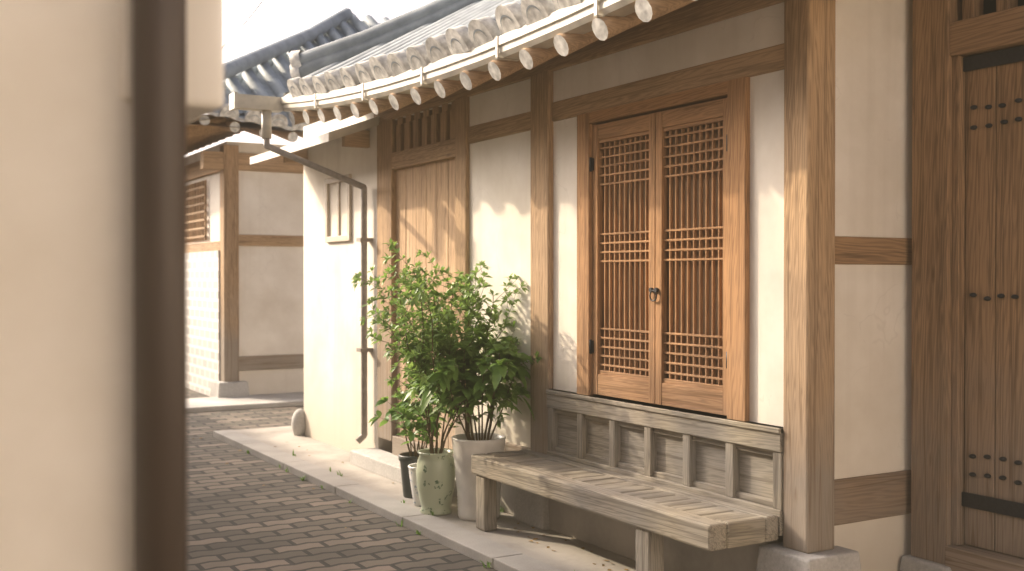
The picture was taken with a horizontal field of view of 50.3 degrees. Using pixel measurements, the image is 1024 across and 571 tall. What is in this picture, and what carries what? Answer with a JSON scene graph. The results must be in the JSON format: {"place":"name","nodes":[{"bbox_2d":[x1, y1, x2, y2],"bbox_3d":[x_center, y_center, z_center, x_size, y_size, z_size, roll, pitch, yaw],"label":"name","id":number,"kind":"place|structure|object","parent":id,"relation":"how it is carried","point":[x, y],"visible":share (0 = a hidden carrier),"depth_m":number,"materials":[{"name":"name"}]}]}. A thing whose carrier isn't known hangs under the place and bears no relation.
{"place":"outdoors","nodes":[
{"label":"outdoors","id":0,"kind":"place"},
{"bbox_2d":[187,250,219,395],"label":"brick wall","id":1,"kind":"structure","parent":0,"point":[203,320],"depth_m":14.41,"materials":[{"name":"white brick"}]},
{"bbox_2d":[187,141,303,394],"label":"house plaster walls","id":2,"kind":"structure","parent":0,"point":[271,300],"depth_m":14.00,"materials":[{"name":"beige paint"}]},
{"bbox_2d":[187,111,302,153],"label":"roof eaves","id":3,"kind":"object","parent":2,"relation":"on","point":[206,130],"visible":0.22,"depth_m":13.47,"materials":[{"name":"wood"}]},
{"bbox_2d":[210,7,389,130],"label":"house roof tiles","id":4,"kind":"object","parent":2,"relation":"on","point":[263,71],"visible":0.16,"depth_m":14.44,"materials":[{"name":"grey ceramic"}]},
{"bbox_2d":[187,0,433,155],"label":"sky","id":5,"kind":"structure","parent":0,"point":[273,21],"materials":[{"name":"white"}]},
{"bbox_2d":[187,388,496,570],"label":"paver road","id":6,"kind":"structure","parent":0,"point":[247,511],"depth_m":6.89,"materials":[{"name":"grey brick"}]},
{"bbox_2d":[0,0,223,570],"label":"house wall","id":7,"kind":"structure","parent":6,"relation":"on","point":[66,323],"depth_m":1.41,"materials":[{"name":"paint"}]},
{"bbox_2d":[133,0,187,570],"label":"wooden post","id":8,"kind":"object","parent":7,"relation":"attached to","point":[160,276],"visible":1,"depth_m":1.39,"materials":[{"name":"brown wood"}]},
{"bbox_2d":[187,380,303,412],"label":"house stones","id":9,"kind":"object","parent":6,"relation":"on","point":[235,395],"visible":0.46,"depth_m":13.29,"materials":[{"name":"grey stone"}]},
{"bbox_2d":[187,145,303,381],"bbox_3d":[-1.959,-0.303,17.498,7.250,2.980,5.020,0,1,-30],"label":"timber frame","id":10,"kind":"object","parent":9,"relation":"on","point":[228,162],"visible":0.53,"depth_m":13.73,"materials":[{"name":"brown wood"}]},
{"bbox_2d":[213,430,561,570],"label":"granite kerb","id":11,"kind":"object","parent":6,"relation":"on","point":[484,550],"visible":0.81,"depth_m":7.00,"materials":[{"name":"stone"}]},
{"bbox_2d":[245,449,574,570],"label":"fallen leaves","id":12,"kind":"object","parent":6,"relation":"on","point":[417,531],"visible":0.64,"depth_m":6.97,"materials":[{"name":"green plant"}]},
{"bbox_2d":[200,437,627,570],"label":"fallen leaves","id":13,"kind":"object","parent":6,"relation":"on","point":[517,523],"visible":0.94,"depth_m":6.22,"materials":[{"name":"brown plant"}]},
{"bbox_2d":[234,426,635,570],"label":"concrete pavement","id":14,"kind":"structure","parent":6,"relation":"on","point":[569,554],"depth_m":6.62,"materials":[{"name":"beige concrete"}]},
{"bbox_2d":[291,409,305,435],"bbox_3d":[-2.015,1.315,10.367,0.170,0.289,0.170,0,1,-30],"label":"stone","id":15,"kind":"object","parent":14,"relation":"on","point":[298,424],"visible":0.77,"depth_m":10.30,"materials":[{"name":"grey stone"}]},
{"bbox_2d":[350,448,456,496],"bbox_3d":[-0.801,1.386,8.141,0.235,0.115,1.600,0,1,-30],"label":"doorstep","id":16,"kind":"object","parent":14,"relation":"on","point":[383,463],"visible":0.51,"depth_m":8.37,"materials":[{"name":"beige stone"}]},
{"bbox_2d":[398,451,418,498],"bbox_3d":[-0.661,1.300,7.470,0.236,0.290,0.236,0,1,-30],"label":"black plastic pot","id":17,"kind":"object","parent":14,"relation":"on","point":[405,459],"visible":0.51,"depth_m":7.39,"materials":[{"name":"grey plastic"}]},
{"bbox_2d":[369,387,447,457],"bbox_3d":[-0.682,0.902,7.288,0.554,0.641,0.847,0,0,5],"label":"potted plant","id":18,"kind":"object","parent":17,"relation":"in","point":[420,424],"visible":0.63,"depth_m":7.27,"materials":[{"name":"green plant"}]},
{"bbox_2d":[408,463,420,506],"bbox_3d":[-0.584,1.316,7.191,0.208,0.262,0.208,0,1,-30],"label":"plant pot","id":19,"kind":"object","parent":14,"relation":"on","point":[412,467],"visible":0.3,"depth_m":7.13,"materials":[{"name":"ceramic"}]},
{"bbox_2d":[416,448,454,515],"bbox_3d":[-0.485,1.252,6.952,0.252,0.395,0.252,0,1,-30],"label":"plant pot","id":20,"kind":"object","parent":14,"relation":"on","point":[435,474],"visible":0.93,"depth_m":6.86,"materials":[{"name":"ceramic"}]},
{"bbox_2d":[350,238,541,453],"bbox_3d":[-0.385,0.402,6.872,1.272,1.389,1.196,0,1,-30],"label":"potted shrub","id":21,"kind":"object","parent":20,"relation":"on","point":[422,352],"visible":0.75,"depth_m":6.83,"materials":[{"name":"green plant"}]},
{"bbox_2d":[451,433,505,520],"bbox_3d":[-0.208,1.198,6.824,0.344,0.505,0.344,0,1,-30],"label":"plant pot","id":22,"kind":"object","parent":14,"relation":"on","point":[464,449],"visible":0.7,"depth_m":6.71,"materials":[{"name":"ceramic"}]},
{"bbox_2d":[403,320,534,439],"bbox_3d":[-0.233,0.610,6.790,0.792,0.776,0.751,0,0,14],"label":"broad leaf shrub","id":23,"kind":"object","parent":22,"relation":"in","point":[447,372],"visible":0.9,"depth_m":6.71,"materials":[{"name":"green plant"}]},
{"bbox_2d":[471,449,777,570],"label":"wooden bench","id":24,"kind":"object","parent":14,"relation":"on","point":[654,513],"visible":1,"depth_m":5.30,"materials":[{"name":"grey wood"}]},
{"bbox_2d":[500,483,782,570],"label":"foundation wall","id":25,"kind":"structure","parent":14,"relation":"on","point":[607,534],"depth_m":5.85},
{"bbox_2d":[514,488,860,570],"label":"house post stones","id":26,"kind":"object","parent":14,"relation":"on","point":[531,509],"visible":0.38,"depth_m":4.81,"materials":[{"name":"grey stone"}]},
{"bbox_2d":[374,0,835,553],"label":"timber frame","id":27,"kind":"object","parent":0,"point":[802,56],"visible":0.54,"depth_m":4.86,"materials":[{"name":"brown wood"}]},
{"bbox_2d":[392,101,454,456],"bbox_3d":[-0.618,0.016,8.119,0.120,2.634,1.079,0,1,-30],"label":"wooden door","id":28,"kind":"structure","parent":27,"relation":"in","point":[423,160],"depth_m":8.09,"materials":[{"name":"brown wood"}]},
{"bbox_2d":[303,0,912,570],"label":"house plaster walls","id":29,"kind":"structure","parent":0,"point":[873,184],"depth_m":5.12,"materials":[{"name":"beige paint"}]},
{"bbox_2d":[224,0,263,45],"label":"overhead cable","id":30,"kind":"object","parent":29,"relation":"attached to","point":[244,22],"visible":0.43,"depth_m":9.32,"materials":[{"name":"metal"}]},
{"bbox_2d":[250,116,379,164],"bbox_3d":[-1.635,-1.314,9.621,0.755,0.350,2.074,0,1,-30],"label":"lean-to annex roof","id":31,"kind":"object","parent":29,"relation":"on","point":[356,135],"visible":0.83,"depth_m":8.89,"materials":[{"name":"paint"}]},
{"bbox_2d":[263,138,372,443],"bbox_3d":[-1.575,0.035,8.875,0.890,2.521,0.129,0,0,-6],"label":"downpipe","id":32,"kind":"object","parent":29,"relation":"attached to","point":[363,240],"visible":1,"depth_m":8.89,"materials":[{"name":"brown metal"}]},
{"bbox_2d":[325,174,351,242],"bbox_3d":[-1.514,-0.668,9.539,0.045,0.570,0.580,0,1,-30],"label":"window","id":33,"kind":"structure","parent":29,"relation":"attached to","point":[338,237],"depth_m":9.52,"materials":[{"name":"beige wood"}]},
{"bbox_2d":[289,0,696,124],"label":"rafters","id":34,"kind":"object","parent":29,"relation":"on","point":[603,28],"visible":0.5,"depth_m":5.86,"materials":[{"name":"wood"}]},
{"bbox_2d":[229,0,635,138],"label":"rain gutter","id":35,"kind":"object","parent":34,"relation":"attached to","point":[578,18],"visible":0.9,"depth_m":6.24,"materials":[{"name":"grey metal"}]},
{"bbox_2d":[284,0,581,97],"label":"house roof tiles","id":36,"kind":"object","parent":34,"relation":"on","point":[425,35],"visible":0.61,"depth_m":7.59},
{"bbox_2d":[577,77,749,421],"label":"window lattice leaves","id":37,"kind":"object","parent":29,"relation":"attached to","point":[663,196],"visible":1,"depth_m":5.64,"materials":[{"name":"brown wood"}]},
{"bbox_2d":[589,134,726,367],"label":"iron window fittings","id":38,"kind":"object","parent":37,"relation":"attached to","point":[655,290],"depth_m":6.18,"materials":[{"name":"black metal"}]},
{"bbox_2d":[546,389,782,535],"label":"window apron panels","id":39,"kind":"object","parent":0,"point":[720,457],"visible":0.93,"depth_m":5.55,"materials":[{"name":"wood"}]},
{"bbox_2d":[899,554,950,570],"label":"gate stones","id":40,"kind":"object","parent":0,"point":[910,563],"visible":0.47,"depth_m":4.99,"materials":[{"name":"grey stone"}]},
{"bbox_2d":[834,0,1023,570],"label":"wooden daemun gate","id":41,"kind":"object","parent":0,"point":[956,491],"visible":0.95,"depth_m":4.88,"materials":[{"name":"brown wood"}]}
]}

